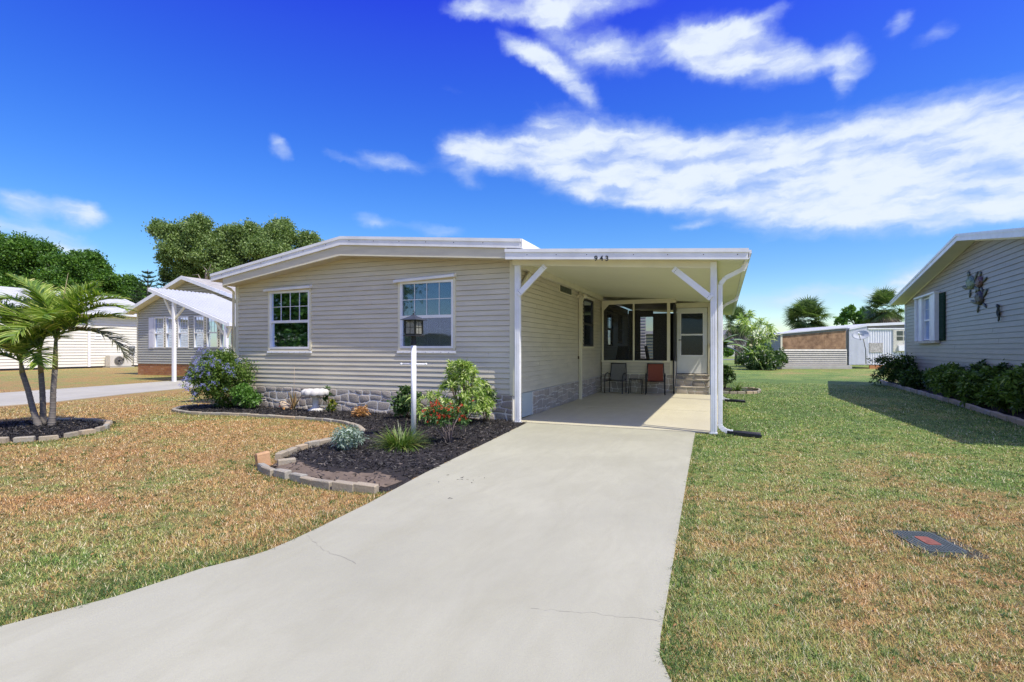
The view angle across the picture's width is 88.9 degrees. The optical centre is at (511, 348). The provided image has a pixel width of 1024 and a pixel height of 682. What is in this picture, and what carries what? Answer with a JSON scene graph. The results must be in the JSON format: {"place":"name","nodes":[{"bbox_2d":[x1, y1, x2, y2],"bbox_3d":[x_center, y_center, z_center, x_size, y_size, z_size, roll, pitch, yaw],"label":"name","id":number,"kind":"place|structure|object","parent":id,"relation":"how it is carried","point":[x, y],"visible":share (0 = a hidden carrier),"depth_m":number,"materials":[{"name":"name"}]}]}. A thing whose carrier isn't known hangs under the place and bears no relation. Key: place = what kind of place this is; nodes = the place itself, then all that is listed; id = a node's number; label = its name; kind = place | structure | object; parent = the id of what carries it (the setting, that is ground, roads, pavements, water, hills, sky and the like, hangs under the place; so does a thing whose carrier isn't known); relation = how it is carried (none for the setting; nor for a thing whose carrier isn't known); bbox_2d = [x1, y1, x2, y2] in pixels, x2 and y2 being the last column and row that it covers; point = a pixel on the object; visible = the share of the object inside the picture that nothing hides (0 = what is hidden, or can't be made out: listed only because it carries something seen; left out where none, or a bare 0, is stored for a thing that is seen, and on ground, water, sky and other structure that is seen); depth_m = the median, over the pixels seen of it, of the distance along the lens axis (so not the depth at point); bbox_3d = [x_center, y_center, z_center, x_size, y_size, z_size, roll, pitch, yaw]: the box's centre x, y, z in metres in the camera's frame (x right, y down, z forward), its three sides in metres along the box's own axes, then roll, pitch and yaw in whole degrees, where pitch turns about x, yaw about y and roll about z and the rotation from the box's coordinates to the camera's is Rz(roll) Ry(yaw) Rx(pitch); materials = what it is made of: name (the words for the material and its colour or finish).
{"place":"outdoors","nodes":[
{"label":"outdoors","id":0,"kind":"place"},
{"bbox_2d":[0,380,203,406],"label":"neighbour driveway","id":1,"kind":"structure","parent":0,"point":[20,398],"depth_m":16.83,"materials":[{"name":"concrete"}]},
{"bbox_2d":[148,287,231,381],"bbox_3d":[-12.889,-0.639,23.012,4.900,4.079,3.085,0,0,22],"label":"ribbed carport","id":2,"kind":"object","parent":1,"relation":"on","point":[216,308],"visible":0.67,"depth_m":22.02,"materials":[{"name":"white paint"}]},
{"bbox_2d":[0,423,694,681],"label":"driveway","id":3,"kind":"structure","parent":0,"point":[539,552],"depth_m":2.96,"materials":[{"name":"concrete"}]},
{"bbox_2d":[0,356,1023,681],"bbox_3d":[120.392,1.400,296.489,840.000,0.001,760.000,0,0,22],"label":"ground","id":4,"kind":"structure","parent":0,"point":[860,376],"depth_m":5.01,"materials":[{"name":"green plant"}]},
{"bbox_2d":[0,226,66,287],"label":"shade tree","id":5,"kind":"object","parent":4,"relation":"on","point":[19,254],"visible":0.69,"depth_m":58.68,"materials":[{"name":"green plant"}]},
{"bbox_2d":[0,419,103,441],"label":"palm mulch bed","id":6,"kind":"object","parent":4,"relation":"on","point":[11,439],"visible":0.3,"depth_m":8.45,"materials":[{"name":"black wood"}]},
{"bbox_2d":[0,303,81,425],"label":"christmas palm","id":7,"kind":"object","parent":6,"relation":"on","point":[20,350],"visible":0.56,"depth_m":8.93,"materials":[{"name":"green plant"}]},
{"bbox_2d":[0,285,99,423],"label":"christmas palm","id":8,"kind":"object","parent":6,"relation":"on","point":[42,402],"visible":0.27,"depth_m":9.11,"materials":[{"name":"green plant"}]},
{"bbox_2d":[0,273,136,425],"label":"christmas palm","id":9,"kind":"object","parent":6,"relation":"on","point":[48,307],"visible":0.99,"depth_m":9.01,"materials":[{"name":"green plant"}]},
{"bbox_2d":[0,418,112,443],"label":"block edging","id":10,"kind":"object","parent":4,"relation":"on","point":[107,424],"visible":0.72,"depth_m":8.30,"materials":[{"name":"grey concrete"}]},
{"bbox_2d":[0,286,137,370],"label":"white house","id":11,"kind":"structure","parent":4,"relation":"on","point":[85,349],"depth_m":37.75,"materials":[{"name":"beige plastic"}]},
{"bbox_2d":[31,248,125,294],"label":"shade tree","id":12,"kind":"object","parent":4,"relation":"on","point":[80,266],"visible":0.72,"depth_m":56.83,"materials":[{"name":"green plant"}]},
{"bbox_2d":[103,355,133,367],"bbox_3d":[-29.479,0.940,39.104,0.850,0.920,1.700,0,0,22],"label":"air conditioner","id":13,"kind":"object","parent":4,"relation":"on","point":[115,361],"visible":0.97,"depth_m":38.69,"materials":[{"name":"white metal"}]},
{"bbox_2d":[104,271,149,302],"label":"shade tree","id":14,"kind":"object","parent":4,"relation":"on","point":[132,280],"visible":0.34,"depth_m":61.01,"materials":[{"name":"green plant"}]},
{"bbox_2d":[128,290,141,303],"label":"norfolk pine","id":15,"kind":"object","parent":4,"relation":"on","point":[136,294],"visible":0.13,"depth_m":54.77,"materials":[{"name":"green plant"}]},
{"bbox_2d":[129,271,160,301],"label":"norfolk pine","id":16,"kind":"object","parent":4,"relation":"on","point":[148,273],"visible":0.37,"depth_m":49.74,"materials":[{"name":"green plant"}]},
{"bbox_2d":[153,275,170,287],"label":"norfolk pine","id":17,"kind":"object","parent":4,"relation":"on","point":[164,280],"visible":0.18,"depth_m":51.79,"materials":[{"name":"green plant"}]},
{"bbox_2d":[123,276,234,375],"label":"neighbour house","id":18,"kind":"structure","parent":4,"relation":"on","point":[194,331],"depth_m":26.93,"materials":[{"name":"grey vinyl siding"},{"name":"white painted metal"},{"name":"brick"}]},
{"bbox_2d":[154,317,163,347],"bbox_3d":[-18.542,-0.850,27.512,0.740,1.600,0.170,0,0,22],"label":"window","id":19,"kind":"structure","parent":18,"relation":"in","point":[158,321],"depth_m":27.52,"materials":[{"name":"white glass"}]},
{"bbox_2d":[166,317,171,347],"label":"window","id":20,"kind":"structure","parent":18,"relation":"in","point":[168,319],"depth_m":27.23,"materials":[{"name":"white glass"}]},
{"bbox_2d":[178,316,190,347],"bbox_3d":[-16.837,-0.850,26.820,0.780,1.600,0.170,0,0,22],"label":"window","id":21,"kind":"structure","parent":18,"relation":"in","point":[183,322],"depth_m":26.81,"materials":[{"name":"glass"}]},
{"bbox_2d":[194,316,203,347],"bbox_3d":[-15.767,-0.850,26.385,0.730,1.600,0.170,0,0,22],"label":"window","id":22,"kind":"structure","parent":18,"relation":"in","point":[198,320],"depth_m":26.39,"materials":[{"name":"glass"}]},
{"bbox_2d":[206,317,217,347],"bbox_3d":[-14.910,-0.850,26.037,0.780,1.600,0.170,0,0,22],"label":"window","id":23,"kind":"structure","parent":18,"relation":"in","point":[211,327],"depth_m":26.05,"materials":[{"name":"glass"}]},
{"bbox_2d":[220,323,231,347],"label":"window","id":24,"kind":"structure","parent":18,"relation":"in","point":[221,336],"depth_m":25.73,"materials":[{"name":"white paint"}]},
{"bbox_2d":[141,211,324,287],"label":"oak tree","id":25,"kind":"object","parent":4,"relation":"on","point":[194,245],"visible":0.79,"depth_m":50.82,"materials":[{"name":"green plant"}]},
{"bbox_2d":[171,403,364,433],"bbox_3d":[-5.062,1.398,10.470,6.733,0.132,1.282,0,0,38],"label":"block edging","id":26,"kind":"object","parent":4,"relation":"on","point":[178,410],"visible":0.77,"depth_m":10.61,"materials":[{"name":"grey concrete"}]},
{"bbox_2d":[275,437,332,459],"bbox_3d":[-2.810,1.367,7.218,0.229,0.130,1.403,0,0,17],"label":"block edging","id":27,"kind":"object","parent":4,"relation":"on","point":[281,454],"visible":0.67,"depth_m":7.06,"materials":[{"name":"grey concrete"}]},
{"bbox_2d":[257,463,378,493],"bbox_3d":[-2.145,1.372,5.477,1.907,0.133,0.218,0,0,32],"label":"block edging","id":28,"kind":"object","parent":4,"relation":"on","point":[339,485],"visible":0.86,"depth_m":5.22,"materials":[{"name":"grey concrete"}]},
{"bbox_2d":[179,403,524,492],"bbox_3d":[-4.215,1.379,9.223,8.750,0.102,5.600,0,0,22],"label":"mulch bed","id":29,"kind":"object","parent":4,"relation":"on","point":[399,476],"visible":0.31,"depth_m":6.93,"materials":[{"name":"black wood"}]},
{"bbox_2d":[179,344,260,407],"bbox_3d":[-6.768,0.649,11.937,1.675,1.530,1.503,0,0,22],"label":"plumbago shrub","id":30,"kind":"object","parent":29,"relation":"on","point":[210,376],"visible":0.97,"depth_m":11.75,"materials":[{"name":"green plant"}]},
{"bbox_2d":[228,382,263,408],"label":"shrub","id":31,"kind":"object","parent":29,"relation":"on","point":[244,395],"visible":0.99,"depth_m":11.60,"materials":[{"name":"green plant"}]},
{"bbox_2d":[254,451,270,466],"bbox_3d":[-2.977,1.315,6.231,0.094,0.170,0.152,0,6,43],"label":"loose block","id":32,"kind":"object","parent":29,"relation":"on","point":[263,457],"depth_m":6.20,"materials":[{"name":"concrete"}]},
{"bbox_2d":[279,401,291,408],"bbox_3d":[-5.070,1.296,11.700,0.415,0.227,0.156,0,0,30],"label":"fish ornament","id":33,"kind":"object","parent":29,"relation":"on","point":[283,404],"visible":0.91,"depth_m":11.68,"materials":[{"name":"ceramic"}]},
{"bbox_2d":[277,457,295,465],"bbox_3d":[-2.669,1.353,6.178,0.202,0.113,0.085,0,3,-35],"label":"loose block","id":34,"kind":"object","parent":29,"relation":"on","point":[285,461],"depth_m":6.14,"materials":[{"name":"grey concrete"}]},
{"bbox_2d":[285,367,301,409],"bbox_3d":[-4.880,0.880,11.679,0.484,0.960,0.395,0,0,41],"label":"aloe","id":35,"kind":"object","parent":29,"relation":"on","point":[293,402],"visible":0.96,"depth_m":11.64,"materials":[{"name":"brown plant"}]},
{"bbox_2d":[301,388,328,410],"bbox_3d":[-4.266,1.122,11.316,0.571,0.496,0.590,0,0,22],"label":"bird bath","id":36,"kind":"object","parent":29,"relation":"on","point":[315,394],"visible":0.91,"depth_m":11.21,"materials":[{"name":"white stone"}]},
{"bbox_2d":[322,385,332,403],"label":"ti plant","id":37,"kind":"object","parent":29,"relation":"on","point":[326,397],"visible":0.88,"depth_m":11.38,"materials":[{"name":"green plant"}]},
{"bbox_2d":[325,399,339,411],"bbox_3d":[-3.819,1.227,11.117,0.266,0.382,0.269,0,0,-42],"label":"croton","id":38,"kind":"object","parent":29,"relation":"on","point":[330,404],"visible":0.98,"depth_m":11.09,"materials":[{"name":"green plant"}]},
{"bbox_2d":[273,462,400,486],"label":"bare soil","id":39,"kind":"structure","parent":29,"relation":"on","point":[304,469],"depth_m":5.61,"materials":[{"name":"soil"}]},
{"bbox_2d":[329,424,368,449],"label":"dusty silver plant","id":40,"kind":"object","parent":29,"relation":"on","point":[345,438],"visible":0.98,"depth_m":6.99,"materials":[{"name":"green plant"}]},
{"bbox_2d":[351,405,369,416],"bbox_3d":[-2.973,1.258,10.265,0.436,0.329,0.404,0,0,22],"label":"dried coleus","id":41,"kind":"object","parent":29,"relation":"on","point":[358,411],"visible":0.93,"depth_m":10.21,"materials":[{"name":"orange plant"}]},
{"bbox_2d":[365,419,432,452],"bbox_3d":[-1.569,1.236,7.239,1.192,0.462,1.172,0,0,22],"label":"liriope clump","id":42,"kind":"object","parent":29,"relation":"on","point":[400,441],"visible":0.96,"depth_m":7.11,"materials":[{"name":"green plant"}]},
{"bbox_2d":[386,385,422,417],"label":"hibiscus bush","id":43,"kind":"object","parent":29,"relation":"on","point":[402,407],"visible":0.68,"depth_m":10.03,"materials":[{"name":"green plant"}]},
{"bbox_2d":[400,310,426,437],"bbox_3d":[-1.455,0.414,7.714,0.407,1.971,0.294,0,0,22],"label":"lamp post","id":44,"kind":"object","parent":29,"relation":"on","point":[413,326],"visible":0.98,"depth_m":7.68,"materials":[{"name":"white metal"}]},
{"bbox_2d":[405,389,446,423],"bbox_3d":[-1.475,1.049,9.329,0.886,0.673,0.666,0,0,22],"label":"variegated dracaena","id":45,"kind":"object","parent":29,"relation":"on","point":[431,395],"visible":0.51,"depth_m":9.29,"materials":[{"name":"green plant"}]},
{"bbox_2d":[420,396,476,442],"bbox_3d":[-0.987,1.035,7.591,0.664,0.700,0.827,0,0,-44],"label":"crown of thorns","id":46,"kind":"object","parent":29,"relation":"on","point":[444,414],"visible":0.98,"depth_m":7.49,"materials":[{"name":"green plant"}]},
{"bbox_2d":[437,358,495,419],"bbox_3d":[-0.843,0.771,9.502,1.192,1.231,0.884,0,0,22],"label":"variegated dracaena","id":47,"kind":"object","parent":29,"relation":"on","point":[462,366],"visible":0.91,"depth_m":9.43,"materials":[{"name":"green plant"}]},
{"bbox_2d":[473,380,499,421],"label":"dark leaf shrub","id":48,"kind":"object","parent":29,"relation":"on","point":[492,394],"visible":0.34,"depth_m":9.65,"materials":[{"name":"green plant"}]},
{"bbox_2d":[210,236,608,420],"bbox_3d":[-0.546,-0.465,18.337,8.010,3.829,15.896,0,0,22],"label":"mobile home","id":49,"kind":"object","parent":4,"relation":"on","point":[332,312],"visible":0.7,"depth_m":11.26,"materials":[{"name":"beige plastic"}]},
{"bbox_2d":[263,285,313,352],"bbox_3d":[-5.168,-0.677,12.098,1.380,1.564,0.230,0,0,22],"label":"window","id":50,"kind":"structure","parent":49,"relation":"in","point":[289,308],"depth_m":12.08,"materials":[{"name":"glass"}]},
{"bbox_2d":[393,273,455,352],"bbox_3d":[-1.777,-0.714,10.721,1.440,1.618,0.230,0,0,22],"label":"window","id":51,"kind":"structure","parent":49,"relation":"in","point":[432,298],"depth_m":10.72,"materials":[{"name":"glass"}]},
{"bbox_2d":[582,296,594,347],"bbox_3d":[2.206,-0.760,15.375,0.180,1.500,1.310,0,0,22],"label":"window","id":52,"kind":"structure","parent":49,"relation":"in","point":[588,305],"depth_m":15.47,"materials":[{"name":"glass"}]},
{"bbox_2d":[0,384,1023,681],"bbox_3d":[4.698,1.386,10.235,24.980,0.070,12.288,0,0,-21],"label":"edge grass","id":53,"kind":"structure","parent":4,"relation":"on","point":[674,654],"depth_m":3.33,"materials":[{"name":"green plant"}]},
{"bbox_2d":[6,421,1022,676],"bbox_3d":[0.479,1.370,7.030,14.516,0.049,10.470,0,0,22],"label":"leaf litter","id":54,"kind":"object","parent":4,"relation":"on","point":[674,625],"visible":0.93,"depth_m":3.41,"materials":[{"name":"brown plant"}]},
{"bbox_2d":[723,334,748,355],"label":"banana plant","id":55,"kind":"object","parent":4,"relation":"on","point":[725,341],"visible":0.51,"depth_m":22.74,"materials":[{"name":"green plant"}]},
{"bbox_2d":[723,345,751,356],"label":"hedge tree","id":56,"kind":"object","parent":4,"relation":"on","point":[726,353],"visible":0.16,"depth_m":84.55,"materials":[{"name":"green plant"}]},
{"bbox_2d":[723,387,754,391],"bbox_3d":[7.349,1.374,17.128,1.330,0.113,2.170,0,0,22],"label":"side mulch bed","id":57,"kind":"object","parent":4,"relation":"on","point":[728,389],"visible":0.29,"depth_m":17.11,"materials":[{"name":"soil"}]},
{"bbox_2d":[723,364,736,388],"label":"side shrub","id":58,"kind":"object","parent":57,"relation":"on","point":[727,372],"visible":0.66,"depth_m":17.44,"materials":[{"name":"green plant"}]},
{"bbox_2d":[723,381,746,391],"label":"liriope clump","id":59,"kind":"object","parent":57,"relation":"on","point":[738,388],"visible":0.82,"depth_m":16.68,"materials":[{"name":"green plant"}]},
{"bbox_2d":[723,305,755,363],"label":"sabal palm","id":60,"kind":"object","parent":4,"relation":"on","point":[730,322],"visible":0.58,"depth_m":46.75,"materials":[{"name":"green plant"}]},
{"bbox_2d":[723,325,755,358],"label":"bare branches","id":61,"kind":"object","parent":4,"relation":"on","point":[735,342],"visible":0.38,"depth_m":38.84,"materials":[{"name":"plant"}]},
{"bbox_2d":[723,386,760,393],"bbox_3d":[7.481,1.373,16.926,1.119,0.130,2.446,0,0,38],"label":"block edging","id":62,"kind":"object","parent":4,"relation":"on","point":[758,390],"visible":0.69,"depth_m":16.15,"materials":[{"name":"grey concrete"}]},
{"bbox_2d":[727,430,761,437],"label":"splash block","id":63,"kind":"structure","parent":4,"relation":"on","point":[746,434],"depth_m":8.34,"materials":[{"name":"black plastic"}]},
{"bbox_2d":[732,309,777,347],"bbox_3d":[17.614,-0.686,37.908,2.997,4.229,7.419,0,0,22],"label":"dracaena bush","id":64,"kind":"object","parent":4,"relation":"on","point":[755,326],"visible":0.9,"depth_m":35.42,"materials":[{"name":"green plant"}]},
{"bbox_2d":[734,342,785,370],"bbox_3d":[16.392,0.545,34.483,3.189,2.125,2.523,0,0,22],"label":"flowering bush","id":65,"kind":"object","parent":4,"relation":"on","point":[761,357],"visible":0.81,"depth_m":34.04,"materials":[{"name":"green plant"}]},
{"bbox_2d":[743,343,776,369],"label":"dracaena bush","id":66,"kind":"object","parent":4,"relation":"on","point":[752,353],"visible":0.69,"depth_m":33.92,"materials":[{"name":"green plant"}]},
{"bbox_2d":[768,350,788,366],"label":"flowering bush","id":67,"kind":"object","parent":4,"relation":"on","point":[784,353],"visible":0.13,"depth_m":35.14,"materials":[{"name":"green plant"}]},
{"bbox_2d":[748,327,851,368],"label":"boarded shed","id":68,"kind":"structure","parent":4,"relation":"on","point":[817,349],"depth_m":36.45,"materials":[{"name":"brown wood"}]},
{"bbox_2d":[782,294,836,329],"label":"sabal palm","id":69,"kind":"object","parent":4,"relation":"on","point":[809,307],"visible":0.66,"depth_m":47.46,"materials":[{"name":"green plant"}]},
{"bbox_2d":[785,322,904,368],"bbox_3d":[25.897,-0.250,40.904,4.600,3.300,9.200,0,0,0],"label":"old trailer","id":70,"kind":"object","parent":4,"relation":"on","point":[884,338],"visible":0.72,"depth_m":36.51,"materials":[{"name":"white metal"}]},
{"bbox_2d":[832,304,874,325],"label":"shade tree","id":71,"kind":"object","parent":4,"relation":"on","point":[850,313],"visible":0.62,"depth_m":49.71,"materials":[{"name":"green plant"}]},
{"bbox_2d":[852,329,869,363],"bbox_3d":[22.037,-0.137,32.902,0.807,2.175,0.816,0,0,5],"label":"satellite dish","id":72,"kind":"object","parent":4,"relation":"on","point":[856,334],"visible":0.98,"depth_m":32.98,"materials":[{"name":"white paint"}]},
{"bbox_2d":[859,287,904,323],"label":"sabal palm","id":73,"kind":"object","parent":4,"relation":"on","point":[882,297],"visible":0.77,"depth_m":44.58,"materials":[{"name":"green plant"}]},
{"bbox_2d":[885,529,988,558],"bbox_3d":[3.017,1.417,3.759,0.450,0.066,0.552,0,0,7],"label":"valve box","id":74,"kind":"object","parent":4,"relation":"on","point":[934,542],"visible":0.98,"depth_m":3.71,"materials":[{"name":"grey plastic"}]},
{"bbox_2d":[879,380,1023,425],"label":"block edging","id":75,"kind":"object","parent":4,"relation":"on","point":[1014,420],"visible":0.76,"depth_m":12.21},
{"bbox_2d":[889,382,1023,418],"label":"shrub mulch bed","id":76,"kind":"object","parent":4,"relation":"on","point":[1019,414],"visible":0.17,"depth_m":11.85,"materials":[{"name":"soil"}]},
{"bbox_2d":[866,352,917,384],"bbox_3d":[14.415,0.792,19.645,1.639,1.342,1.651,0,0,-36],"label":"house shrub","id":77,"kind":"object","parent":76,"relation":"on","point":[898,365],"visible":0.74,"depth_m":19.46,"materials":[{"name":"green plant"}]},
{"bbox_2d":[897,366,926,388],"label":"house shrub","id":78,"kind":"object","parent":76,"relation":"on","point":[911,378],"visible":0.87,"depth_m":17.62,"materials":[{"name":"green plant"}]},
{"bbox_2d":[921,366,937,390],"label":"house shrub","id":79,"kind":"object","parent":76,"relation":"on","point":[925,382],"visible":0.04,"depth_m":16.45,"materials":[{"name":"green plant"}]},
{"bbox_2d":[923,361,965,396],"bbox_3d":[12.460,0.908,14.713,1.300,1.108,1.363,0,0,22],"label":"house shrub","id":80,"kind":"object","parent":76,"relation":"on","point":[942,368],"visible":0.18,"depth_m":14.85,"materials":[{"name":"green plant"}]},
{"bbox_2d":[933,367,976,400],"bbox_3d":[11.670,0.971,13.552,1.216,1.008,0.984,0,0,2],"label":"house shrub","id":81,"kind":"object","parent":76,"relation":"on","point":[947,378],"visible":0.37,"depth_m":13.52,"materials":[{"name":"green plant"}]},
{"bbox_2d":[955,365,1001,406],"bbox_3d":[11.244,0.928,12.322,1.347,1.098,1.137,0,0,22],"label":"house shrub","id":82,"kind":"object","parent":76,"relation":"on","point":[972,382],"visible":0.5,"depth_m":12.23,"materials":[{"name":"green plant"}]},
{"bbox_2d":[981,359,1013,378],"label":"house shrub","id":83,"kind":"object","parent":76,"relation":"on","point":[1002,366],"visible":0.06,"depth_m":11.97,"materials":[{"name":"green plant"}]},
{"bbox_2d":[975,375,1022,412],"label":"house shrub","id":84,"kind":"object","parent":76,"relation":"on","point":[989,397],"visible":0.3,"depth_m":11.09,"materials":[{"name":"green plant"}]},
{"bbox_2d":[991,365,1023,414],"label":"house shrub","id":85,"kind":"object","parent":76,"relation":"on","point":[1007,382],"visible":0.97,"depth_m":9.98,"materials":[{"name":"green plant"}]},
{"bbox_2d":[890,227,1023,389],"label":"neighbour house","id":86,"kind":"structure","parent":4,"relation":"on","point":[945,322],"depth_m":14.30,"materials":[{"name":"beige plastic"}]},
{"bbox_2d":[913,291,939,343],"bbox_3d":[14.265,-1.018,17.892,0.270,1.665,2.590,0,0,26],"label":"window","id":87,"kind":"structure","parent":86,"relation":"in","point":[926,309],"depth_m":18.02,"materials":[{"name":"white paint"}]},
{"bbox_2d":[962,271,977,297],"bbox_3d":[12.479,-1.767,14.263,0.066,0.742,1.266,0,0,26],"label":"turtle ornament","id":88,"kind":"object","parent":86,"relation":"attached to","point":[969,281],"visible":1,"depth_m":14.12,"materials":[{"name":"green metal"}]},
{"bbox_2d":[971,287,987,312],"bbox_3d":[12.192,-1.296,13.671,0.066,0.709,1.229,0,0,26],"label":"turtle ornament","id":89,"kind":"object","parent":86,"relation":"attached to","point":[979,296],"visible":1,"depth_m":13.52,"materials":[{"name":"grey metal"}]},
{"bbox_2d":[974,271,986,292],"bbox_3d":[12.156,-1.734,13.598,0.066,0.551,1.032,0,0,26],"label":"turtle ornament","id":90,"kind":"object","parent":86,"relation":"attached to","point":[979,280],"visible":1,"depth_m":13.49,"materials":[{"name":"brown metal"}]},
{"bbox_2d":[966,359,996,376],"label":"house shrub","id":91,"kind":"object","parent":4,"relation":"on","point":[978,366],"visible":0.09,"depth_m":13.28,"materials":[{"name":"green plant"}]},
{"bbox_2d":[0,0,1023,345],"label":"sky","id":92,"kind":"structure","parent":0,"point":[843,144],"materials":[{"name":"blue"}]},
{"bbox_2d":[513,391,717,433],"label":"carport floor","id":93,"kind":"structure","parent":0,"point":[668,412],"depth_m":11.29,"materials":[{"name":"concrete"}]},
{"bbox_2d":[604,363,626,393],"bbox_3d":[3.261,0.917,16.348,0.592,0.928,0.600,0,0,28],"label":"sling chair","id":94,"kind":"object","parent":93,"relation":"on","point":[617,372],"visible":0.98,"depth_m":16.55,"materials":[{"name":"grey fabric"}]},
{"bbox_2d":[505,248,751,434],"bbox_3d":[4.557,-0.216,15.662,4.140,3.243,14.784,0,0,22],"label":"carport","id":95,"kind":"object","parent":93,"relation":"on","point":[714,277],"visible":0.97,"depth_m":9.65,"materials":[{"name":"white paint"}]},
{"bbox_2d":[628,378,643,393],"bbox_3d":[3.835,1.153,16.143,0.424,0.456,0.344,0,0,22],"label":"side table","id":96,"kind":"object","parent":93,"relation":"on","point":[636,379],"visible":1,"depth_m":16.19,"materials":[{"name":"black metal"}]},
{"bbox_2d":[601,299,709,393],"bbox_3d":[5.556,-0.090,18.733,3.600,3.020,5.465,0,0,22],"label":"screened porch","id":97,"kind":"object","parent":93,"relation":"on","point":[638,335],"visible":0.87,"depth_m":16.49,"materials":[{"name":"metal"}]},
{"bbox_2d":[677,307,706,373],"bbox_3d":[5.707,-0.250,16.539,0.900,2.100,0.078,0,0,22],"label":"storm door","id":98,"kind":"structure","parent":97,"relation":"in","point":[691,322],"depth_m":16.53,"materials":[{"name":"white paint"}]},
{"bbox_2d":[645,363,665,394],"bbox_3d":[4.371,0.917,15.898,0.592,0.928,0.600,0,0,16],"label":"sling chair","id":99,"kind":"object","parent":93,"relation":"on","point":[655,372],"visible":1,"depth_m":16.12,"materials":[{"name":"red fabric"}]},
{"bbox_2d":[675,374,709,394],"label":"stone steps","id":100,"kind":"structure","parent":93,"relation":"on","point":[692,383],"depth_m":16.01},
{"bbox_2d":[723,329,749,355],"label":"house","id":101,"kind":"structure","parent":0,"point":[724,332],"depth_m":95.00,"materials":[{"name":"white"}]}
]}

